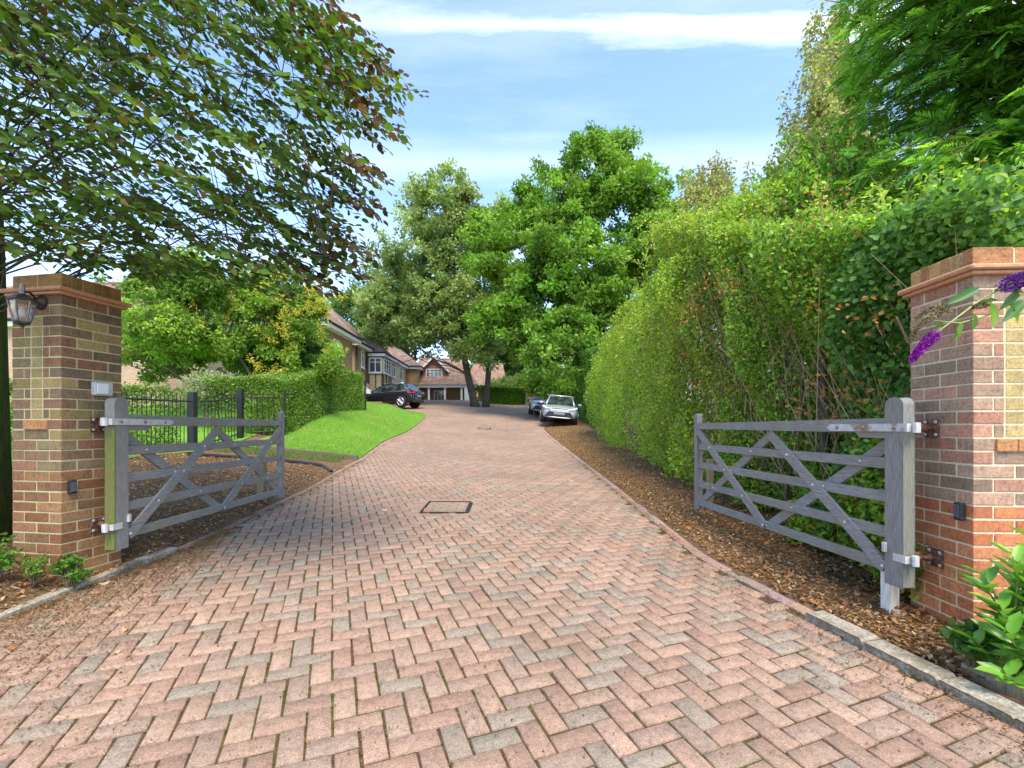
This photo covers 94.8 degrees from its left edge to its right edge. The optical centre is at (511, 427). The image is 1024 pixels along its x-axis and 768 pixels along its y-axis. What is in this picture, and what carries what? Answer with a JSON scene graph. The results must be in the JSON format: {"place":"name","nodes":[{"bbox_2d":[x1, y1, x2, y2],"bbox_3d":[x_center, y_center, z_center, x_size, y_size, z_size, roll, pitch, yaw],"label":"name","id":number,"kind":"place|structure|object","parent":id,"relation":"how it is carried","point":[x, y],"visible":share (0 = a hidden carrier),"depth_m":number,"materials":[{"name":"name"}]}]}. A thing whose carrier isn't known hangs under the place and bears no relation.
{"place":"outdoors","nodes":[
{"label":"outdoors","id":0,"kind":"place"},
{"bbox_2d":[10,402,347,470],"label":"garden lawn","id":1,"kind":"structure","parent":0,"point":[208,429],"depth_m":12.33,"materials":[{"name":"green plant"}]},
{"bbox_2d":[9,378,186,449],"bbox_3d":[-9.261,-0.284,9.805,4.462,1.645,0.954,0,0,-16],"label":"garden hedge","id":2,"kind":"object","parent":1,"relation":"on","point":[129,389],"visible":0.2,"depth_m":10.05,"materials":[{"name":"green plant"}]},
{"bbox_2d":[121,392,197,444],"bbox_3d":[-6.720,-0.093,8.725,0.146,1.310,2.660,0,0,-3],"label":"railing","id":3,"kind":"object","parent":1,"relation":"on","point":[192,411],"visible":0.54,"depth_m":9.42,"materials":[{"name":"black metal"}]},
{"bbox_2d":[88,271,251,406],"bbox_3d":[-11.957,-3.131,16.689,4.900,5.603,4.469,0,0,-33],"label":"garden tree","id":4,"kind":"object","parent":1,"relation":"on","point":[155,367],"visible":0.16,"depth_m":16.21,"materials":[{"name":"green plant"}]},
{"bbox_2d":[176,366,258,427],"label":"pale shrub","id":5,"kind":"object","parent":1,"relation":"on","point":[195,385],"visible":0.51,"depth_m":12.36,"materials":[{"name":"green plant"}]},
{"bbox_2d":[200,389,243,442],"bbox_3d":[-6.673,-0.268,10.879,0.127,1.357,1.461,0,0,0],"label":"railing","id":6,"kind":"object","parent":1,"relation":"on","point":[240,409],"visible":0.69,"depth_m":11.32,"materials":[{"name":"black metal"}]},
{"bbox_2d":[121,241,351,416],"bbox_3d":[-8.271,-2.699,14.287,6.903,5.240,3.690,0,0,-13],"label":"flowering tree","id":7,"kind":"object","parent":1,"relation":"on","point":[171,323],"visible":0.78,"depth_m":13.70,"materials":[{"name":"green plant"}]},
{"bbox_2d":[226,324,343,398],"bbox_3d":[-7.848,-2.203,16.641,3.738,3.066,3.196,0,0,-15],"label":"dark shrub","id":8,"kind":"object","parent":1,"relation":"on","point":[316,349],"visible":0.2,"depth_m":15.67,"materials":[{"name":"green plant"}]},
{"bbox_2d":[215,446,345,461],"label":"rough grass","id":9,"kind":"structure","parent":0,"point":[293,455],"depth_m":10.21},
{"bbox_2d":[0,0,1022,398],"label":"sky","id":10,"kind":"structure","parent":0,"point":[506,82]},
{"bbox_2d":[0,400,1023,767],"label":"driveway","id":11,"kind":"structure","parent":0,"point":[446,438],"depth_m":2.54,"materials":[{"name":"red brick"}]},
{"bbox_2d":[0,529,280,766],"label":"swept debris","id":12,"kind":"object","parent":11,"relation":"on","point":[211,536],"visible":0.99,"depth_m":3.11,"materials":[{"name":"brown plant"}]},
{"bbox_2d":[366,382,424,407],"bbox_3d":[-8.483,-2.151,32.601,4.757,1.732,2.200,-2,0,20],"label":"parked car","id":13,"kind":"object","parent":11,"relation":"on","point":[400,394],"visible":0.73,"depth_m":31.64,"materials":[{"name":"black paint"}]},
{"bbox_2d":[171,507,640,765],"bbox_3d":[-0.602,1.128,4.358,4.047,0.305,5.884,0,0,0],"label":"moss","id":14,"kind":"object","parent":11,"relation":"on","point":[420,675],"visible":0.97,"depth_m":2.35,"materials":[{"name":"green plant"}]},
{"bbox_2d":[411,500,481,515],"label":"driveway cut blocks","id":15,"kind":"structure","parent":11,"relation":"on","point":[423,505],"depth_m":6.26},
{"bbox_2d":[419,501,472,513],"bbox_3d":[-0.835,1.054,6.110,0.610,0.093,0.680,0,0,0],"label":"inspection cover","id":16,"kind":"object","parent":15,"relation":"on","point":[433,507],"visible":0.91,"depth_m":6.08,"materials":[{"name":"brown metal"}]},
{"bbox_2d":[177,414,813,616],"bbox_3d":[-0.802,0.187,15.568,9.261,2.123,25.259,0,0,0],"label":"driveway edging","id":17,"kind":"object","parent":11,"relation":"on","point":[744,580],"visible":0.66,"depth_m":4.68,"materials":[{"name":"grey concrete"}]},
{"bbox_2d":[0,471,1019,767],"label":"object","id":18,"kind":"object","parent":11,"relation":"on","point":[436,661],"visible":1,"depth_m":2.44,"materials":[{"name":"brown plant"}]},
{"bbox_2d":[0,460,1023,767],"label":"leaf grit","id":19,"kind":"object","parent":11,"relation":"on","point":[638,560],"visible":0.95,"depth_m":3.02,"materials":[{"name":"brown plant"}]},
{"bbox_2d":[528,396,545,414],"bbox_3d":[2.022,-1.442,29.596,2.120,1.490,4.396,6,0,3],"label":"parked car","id":20,"kind":"object","parent":11,"relation":"on","point":[535,405],"visible":0.48,"depth_m":27.84,"materials":[{"name":"blue metal"}]},
{"bbox_2d":[539,394,581,424],"bbox_3d":[2.486,-0.921,24.396,2.120,1.490,4.396,5,0,6],"label":"parked car","id":21,"kind":"object","parent":11,"relation":"on","point":[559,407],"visible":0.98,"depth_m":22.76,"materials":[{"name":"silver metal"}]},
{"bbox_2d":[0,399,1023,706],"bbox_3d":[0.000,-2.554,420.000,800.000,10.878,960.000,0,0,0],"label":"ground","id":22,"kind":"structure","parent":0,"point":[222,523],"depth_m":4.98,"materials":[{"name":"soil"}]},
{"bbox_2d":[0,532,23,576],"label":"weed clump","id":23,"kind":"object","parent":22,"relation":"on","point":[5,559],"visible":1,"depth_m":3.19,"materials":[{"name":"green plant"}]},
{"bbox_2d":[18,554,50,586],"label":"weed clump","id":24,"kind":"object","parent":22,"relation":"on","point":[36,571],"visible":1,"depth_m":3.24,"materials":[{"name":"green plant"}]},
{"bbox_2d":[0,273,131,584],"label":"brick pier","id":25,"kind":"structure","parent":22,"relation":"on","point":[66,346],"depth_m":3.44,"materials":[{"name":"brick"}]},
{"bbox_2d":[4,283,47,327],"bbox_3d":[-3.385,-0.837,3.288,0.147,0.300,0.296,0,0,-20],"label":"wall lantern","id":26,"kind":"object","parent":25,"relation":"attached to","point":[37,302],"depth_m":3.22,"materials":[{"name":"brown metal"}]},
{"bbox_2d":[67,480,76,493],"bbox_3d":[-3.212,0.433,3.438,0.033,0.100,0.052,0,0,10],"label":"gate sensor","id":27,"kind":"object","parent":25,"relation":"attached to","point":[71,486],"visible":1,"depth_m":3.42,"materials":[{"name":"black plastic"}]},
{"bbox_2d":[91,382,112,395],"bbox_3d":[-3.170,-0.297,3.642,0.046,0.104,0.140,0,0,10],"label":"switch box","id":28,"kind":"object","parent":25,"relation":"attached to","point":[101,389],"visible":1,"depth_m":3.62,"materials":[{"name":"grey plastic"}]},
{"bbox_2d":[100,397,284,550],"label":"timber gate","id":29,"kind":"structure","parent":25,"relation":"attached to","point":[119,422],"depth_m":4.06,"materials":[{"name":"grey wood"}]},
{"bbox_2d":[46,553,93,588],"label":"weed clump","id":30,"kind":"object","parent":22,"relation":"on","point":[70,565],"visible":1,"depth_m":3.35,"materials":[{"name":"green plant"}]},
{"bbox_2d":[0,547,176,619],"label":"kerb","id":31,"kind":"structure","parent":22,"relation":"on","point":[122,568],"depth_m":3.48,"materials":[{"name":"concrete"}]},
{"bbox_2d":[7,282,271,405],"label":"pink brick house","id":32,"kind":"structure","parent":22,"relation":"on","point":[128,374],"depth_m":19.50,"materials":[{"name":"red brick"}]},
{"bbox_2d":[0,452,334,611],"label":"leaf litter","id":33,"kind":"object","parent":22,"relation":"on","point":[6,575],"visible":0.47,"depth_m":5.89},
{"bbox_2d":[0,0,428,542],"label":"beech tree","id":34,"kind":"object","parent":22,"relation":"on","point":[328,37],"visible":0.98,"depth_m":3.26,"materials":[{"name":"green plant"}]},
{"bbox_2d":[187,453,332,471],"bbox_3d":[-4.803,0.668,9.129,2.813,0.375,0.511,0,0,0],"label":"bed edging","id":35,"kind":"object","parent":22,"relation":"on","point":[286,460],"visible":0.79,"depth_m":9.18,"materials":[{"name":"black metal"}]},
{"bbox_2d":[257,456,266,501],"bbox_3d":[-3.320,0.715,6.250,0.090,0.662,0.090,0,0,0],"label":"wooden post","id":36,"kind":"object","parent":22,"relation":"on","point":[262,487],"visible":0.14,"depth_m":6.21,"materials":[{"name":"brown wood"}]},
{"bbox_2d":[198,365,365,434],"bbox_3d":[-6.454,-1.016,15.193,2.372,2.476,7.076,0,0,7],"label":"clipped hedge","id":37,"kind":"object","parent":22,"relation":"on","point":[307,378],"visible":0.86,"depth_m":12.88,"materials":[{"name":"green plant"}]},
{"bbox_2d":[227,292,362,399],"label":"brick house","id":38,"kind":"structure","parent":22,"relation":"on","point":[345,336],"depth_m":28.55,"materials":[{"name":"brick"}]},
{"bbox_2d":[256,446,358,459],"bbox_3d":[-4.625,0.631,10.660,2.251,0.460,0.090,0,0,-2],"label":"timber edging","id":39,"kind":"object","parent":22,"relation":"on","point":[351,457],"visible":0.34,"depth_m":10.63,"materials":[{"name":"brown wood"}]},
{"bbox_2d":[249,402,425,457],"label":"lawn","id":40,"kind":"structure","parent":22,"relation":"on","point":[349,427],"depth_m":14.15,"materials":[{"name":"green plant"}]},
{"bbox_2d":[245,380,365,435],"bbox_3d":[-6.215,-0.773,15.213,0.790,2.187,7.153,0,0,0],"label":"railing","id":41,"kind":"object","parent":40,"relation":"on","point":[284,403],"visible":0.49,"depth_m":12.07,"materials":[{"name":"black metal"}]},
{"bbox_2d":[326,274,417,360],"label":"broadleaf tree","id":42,"kind":"object","parent":22,"relation":"on","point":[344,307],"visible":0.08,"depth_m":60.15,"materials":[{"name":"green plant"}]},
{"bbox_2d":[328,307,423,394],"bbox_3d":[-13.550,-4.694,41.450,9.920,9.388,17.920,0,0,0],"label":"bay window house","id":43,"kind":"structure","parent":22,"relation":"on","point":[373,365],"depth_m":36.21,"materials":[{"name":"yellow brick"}]},
{"bbox_2d":[361,350,364,368],"bbox_3d":[-10.994,-5.015,34.700,0.109,1.370,0.720,0,0,0],"label":"window","id":44,"kind":"structure","parent":43,"relation":"in","point":[362,351],"depth_m":34.68,"materials":[{"name":"white glass"}]},
{"bbox_2d":[369,358,381,372],"bbox_3d":[-10.505,-4.795,36.164,0.950,1.150,0.069,0,0,0],"label":"window","id":45,"kind":"structure","parent":43,"relation":"in","point":[375,364],"depth_m":36.17,"materials":[{"name":"white glass"}]},
{"bbox_2d":[383,358,391,376],"bbox_3d":[-9.895,-4.760,37.400,0.109,1.220,2.120,0,0,0],"label":"window","id":46,"kind":"structure","parent":43,"relation":"in","point":[386,363],"depth_m":37.12,"materials":[{"name":"white glass"}]},
{"bbox_2d":[391,362,395,378],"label":"window","id":47,"kind":"structure","parent":43,"relation":"in","point":[392,363],"depth_m":40.01,"materials":[{"name":"white glass"}]},
{"bbox_2d":[399,366,402,381],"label":"window","id":48,"kind":"structure","parent":43,"relation":"in","point":[400,368],"depth_m":42.70,"materials":[{"name":"white glass"}]},
{"bbox_2d":[353,233,464,360],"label":"broadleaf tree","id":49,"kind":"object","parent":22,"relation":"on","point":[428,340],"visible":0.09,"depth_m":58.76,"materials":[{"name":"green plant"}]},
{"bbox_2d":[351,157,522,406],"bbox_3d":[-5.347,-10.792,35.995,13.956,19.211,8.344,0,0,-9],"label":"alder tree","id":50,"kind":"object","parent":22,"relation":"on","point":[381,304],"visible":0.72,"depth_m":34.45,"materials":[{"name":"green plant"}]},
{"bbox_2d":[418,355,478,399],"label":"garage wing","id":51,"kind":"structure","parent":22,"relation":"on","point":[437,382],"depth_m":46.17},
{"bbox_2d":[426,369,441,376],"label":"window","id":52,"kind":"structure","parent":51,"relation":"in","point":[429,372],"depth_m":46.17,"materials":[{"name":"white glass"}]},
{"bbox_2d":[434,391,443,398],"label":"window","id":53,"kind":"structure","parent":51,"relation":"in","point":[437,394],"depth_m":46.47,"materials":[{"name":"clear glass"}]},
{"bbox_2d":[464,388,468,399],"bbox_3d":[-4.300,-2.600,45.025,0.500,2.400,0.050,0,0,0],"label":"garage door","id":54,"kind":"structure","parent":51,"relation":"in","point":[466,397],"depth_m":45.00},
{"bbox_2d":[471,363,504,395],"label":"timber clad house","id":55,"kind":"structure","parent":22,"relation":"on","point":[478,373],"depth_m":56.69,"materials":[{"name":"red tile"}]},
{"bbox_2d":[474,385,529,404],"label":"laurel hedge","id":56,"kind":"object","parent":22,"relation":"on","point":[500,392],"visible":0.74,"depth_m":41.16,"materials":[{"name":"green plant"}]},
{"bbox_2d":[490,375,516,386],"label":"garden shrub","id":57,"kind":"object","parent":22,"relation":"on","point":[499,382],"visible":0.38,"depth_m":49.18,"materials":[{"name":"green plant"}]},
{"bbox_2d":[468,307,543,376],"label":"broadleaf tree","id":58,"kind":"object","parent":22,"relation":"on","point":[509,371],"visible":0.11,"depth_m":63.72,"materials":[{"name":"green plant"}]},
{"bbox_2d":[503,373,530,394],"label":"garden shrub","id":59,"kind":"object","parent":22,"relation":"on","point":[516,382],"visible":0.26,"depth_m":46.55,"materials":[{"name":"green plant"}]},
{"bbox_2d":[508,347,577,401],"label":"broadleaf tree","id":60,"kind":"object","parent":22,"relation":"on","point":[538,359],"visible":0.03,"depth_m":55.12,"materials":[{"name":"green plant"}]},
{"bbox_2d":[451,120,694,412],"bbox_3d":[4.650,-10.102,28.215,16.630,19.462,10.152,0,0,0],"label":"oak tree","id":61,"kind":"object","parent":22,"relation":"on","point":[538,223],"visible":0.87,"depth_m":27.37,"materials":[{"name":"green plant"}]},
{"bbox_2d":[572,344,642,428],"bbox_3d":[4.738,-2.221,24.994,2.539,4.653,8.275,0,0,0],"label":"dark hedge","id":62,"kind":"object","parent":22,"relation":"on","point":[585,357],"visible":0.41,"depth_m":24.20,"materials":[{"name":"green plant"}]},
{"bbox_2d":[611,305,690,406],"bbox_3d":[11.162,-6.416,40.447,9.823,11.689,7.948,0,0,-40],"label":"broadleaf tree","id":63,"kind":"object","parent":22,"relation":"on","point":[644,377],"depth_m":37.96,"materials":[{"name":"green plant"}]},
{"bbox_2d":[650,150,744,434],"bbox_3d":[7.692,-5.263,17.388,4.799,11.627,5.630,0,0,21],"label":"birch tree","id":64,"kind":"object","parent":22,"relation":"on","point":[714,181],"visible":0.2,"depth_m":17.52,"materials":[{"name":"green plant"}]},
{"bbox_2d":[706,458,713,510],"bbox_3d":[2.420,0.742,5.750,0.070,0.732,0.070,0,0,4],"label":"wooden post","id":65,"kind":"object","parent":22,"relation":"on","point":[709,476],"visible":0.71,"depth_m":5.72,"materials":[{"name":"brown wood"}]},
{"bbox_2d":[583,170,917,485],"bbox_3d":[4.446,-1.649,13.317,4.088,5.229,13.061,0,0,2],"label":"tall hedge","id":66,"kind":"object","parent":22,"relation":"on","point":[626,344],"visible":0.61,"depth_m":9.41,"materials":[{"name":"green plant"}]},
{"bbox_2d":[673,172,874,394],"bbox_3d":[4.513,-1.598,8.020,3.874,4.962,3.361,0,0,-34],"label":"evergreen shrub","id":67,"kind":"object","parent":22,"relation":"on","point":[801,202],"visible":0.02,"depth_m":6.83,"materials":[{"name":"green plant"}]},
{"bbox_2d":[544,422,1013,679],"bbox_3d":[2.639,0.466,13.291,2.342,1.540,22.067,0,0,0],"label":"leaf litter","id":68,"kind":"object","parent":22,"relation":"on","point":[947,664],"visible":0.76,"depth_m":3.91,"materials":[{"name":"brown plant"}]},
{"bbox_2d":[651,148,916,302],"bbox_3d":[4.918,-2.014,9.180,5.011,6.258,2.881,0,0,39],"label":"hazel tree","id":69,"kind":"object","parent":22,"relation":"on","point":[778,169],"visible":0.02,"depth_m":8.86,"materials":[{"name":"green plant"}]},
{"bbox_2d":[722,355,894,495],"bbox_3d":[3.785,0.169,5.548,0.110,2.132,5.696,0,0,0],"label":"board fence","id":70,"kind":"object","parent":22,"relation":"on","point":[765,460],"visible":0.01,"depth_m":6.25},
{"bbox_2d":[622,152,1023,600],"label":"mixed hedge","id":71,"kind":"object","parent":22,"relation":"on","point":[867,260],"visible":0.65,"depth_m":4.45,"materials":[{"name":"green plant"}]},
{"bbox_2d":[739,0,934,367],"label":"birch tree","id":72,"kind":"object","parent":22,"relation":"on","point":[819,63],"visible":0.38,"depth_m":15.66,"materials":[{"name":"green plant"}]},
{"bbox_2d":[778,113,898,330],"bbox_3d":[4.922,-1.951,7.171,1.516,6.088,2.794,0,0,39],"label":"cherry tree","id":73,"kind":"object","parent":22,"relation":"on","point":[827,165],"visible":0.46,"depth_m":7.04,"materials":[{"name":"green plant"}]},
{"bbox_2d":[818,326,905,448],"bbox_3d":[4.506,-0.240,4.494,3.016,2.584,3.472,0,0,0],"label":"evergreen shrub","id":74,"kind":"object","parent":22,"relation":"on","point":[840,408],"visible":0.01,"depth_m":4.66,"materials":[{"name":"green plant"}]},
{"bbox_2d":[881,571,905,615],"bbox_3d":[2.410,1.077,2.968,0.130,0.370,0.065,0,0,-8],"label":"channel post","id":75,"kind":"object","parent":22,"relation":"on","point":[889,597],"visible":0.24,"depth_m":2.97,"materials":[{"name":"silver metal"}]},
{"bbox_2d":[805,610,1023,731],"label":"kerb stones","id":76,"kind":"object","parent":22,"relation":"on","point":[1006,710],"visible":0.47,"depth_m":2.31,"materials":[{"name":"concrete"}]},
{"bbox_2d":[822,0,1023,318],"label":"conifer tree","id":77,"kind":"object","parent":22,"relation":"on","point":[988,67],"visible":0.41,"depth_m":6.16,"materials":[{"name":"green plant"}]},
{"bbox_2d":[834,604,1014,686],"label":"leaf litter","id":78,"kind":"object","parent":22,"relation":"on","point":[916,632],"visible":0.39,"depth_m":2.77,"materials":[{"name":"brown plant"}]},
{"bbox_2d":[897,247,1023,631],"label":"brick pier","id":79,"kind":"structure","parent":22,"relation":"on","point":[967,392],"depth_m":2.64,"materials":[{"name":"brick"}]},
{"bbox_2d":[694,397,920,588],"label":"timber gate","id":80,"kind":"structure","parent":79,"relation":"attached to","point":[897,427],"depth_m":3.28,"materials":[{"name":"grey wood"}]},
{"bbox_2d":[953,502,964,520],"bbox_3d":[2.536,0.475,2.669,0.033,0.100,0.052,0,0,3],"label":"gate sensor","id":81,"kind":"object","parent":79,"relation":"attached to","point":[958,510],"visible":1,"depth_m":2.65,"materials":[{"name":"black plastic"}]},
{"bbox_2d":[906,271,1023,362],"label":"butterfly bush","id":82,"kind":"object","parent":22,"relation":"on","point":[1016,308],"visible":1,"depth_m":2.09,"materials":[{"name":"purple plant"}]},
{"bbox_2d":[935,616,1000,667],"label":"bramble plant","id":83,"kind":"object","parent":22,"relation":"on","point":[958,643],"visible":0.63,"depth_m":2.29,"materials":[{"name":"green plant"}]},
{"bbox_2d":[946,525,1023,687],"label":"laurel shrub","id":84,"kind":"object","parent":22,"relation":"on","point":[1008,606],"visible":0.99,"depth_m":2.19,"materials":[{"name":"green plant"}]},
{"bbox_2d":[961,661,1023,700],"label":"garden sleeper","id":85,"kind":"object","parent":22,"relation":"on","point":[1012,690],"visible":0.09,"depth_m":2.21,"materials":[{"name":"grey wood"}]}
]}

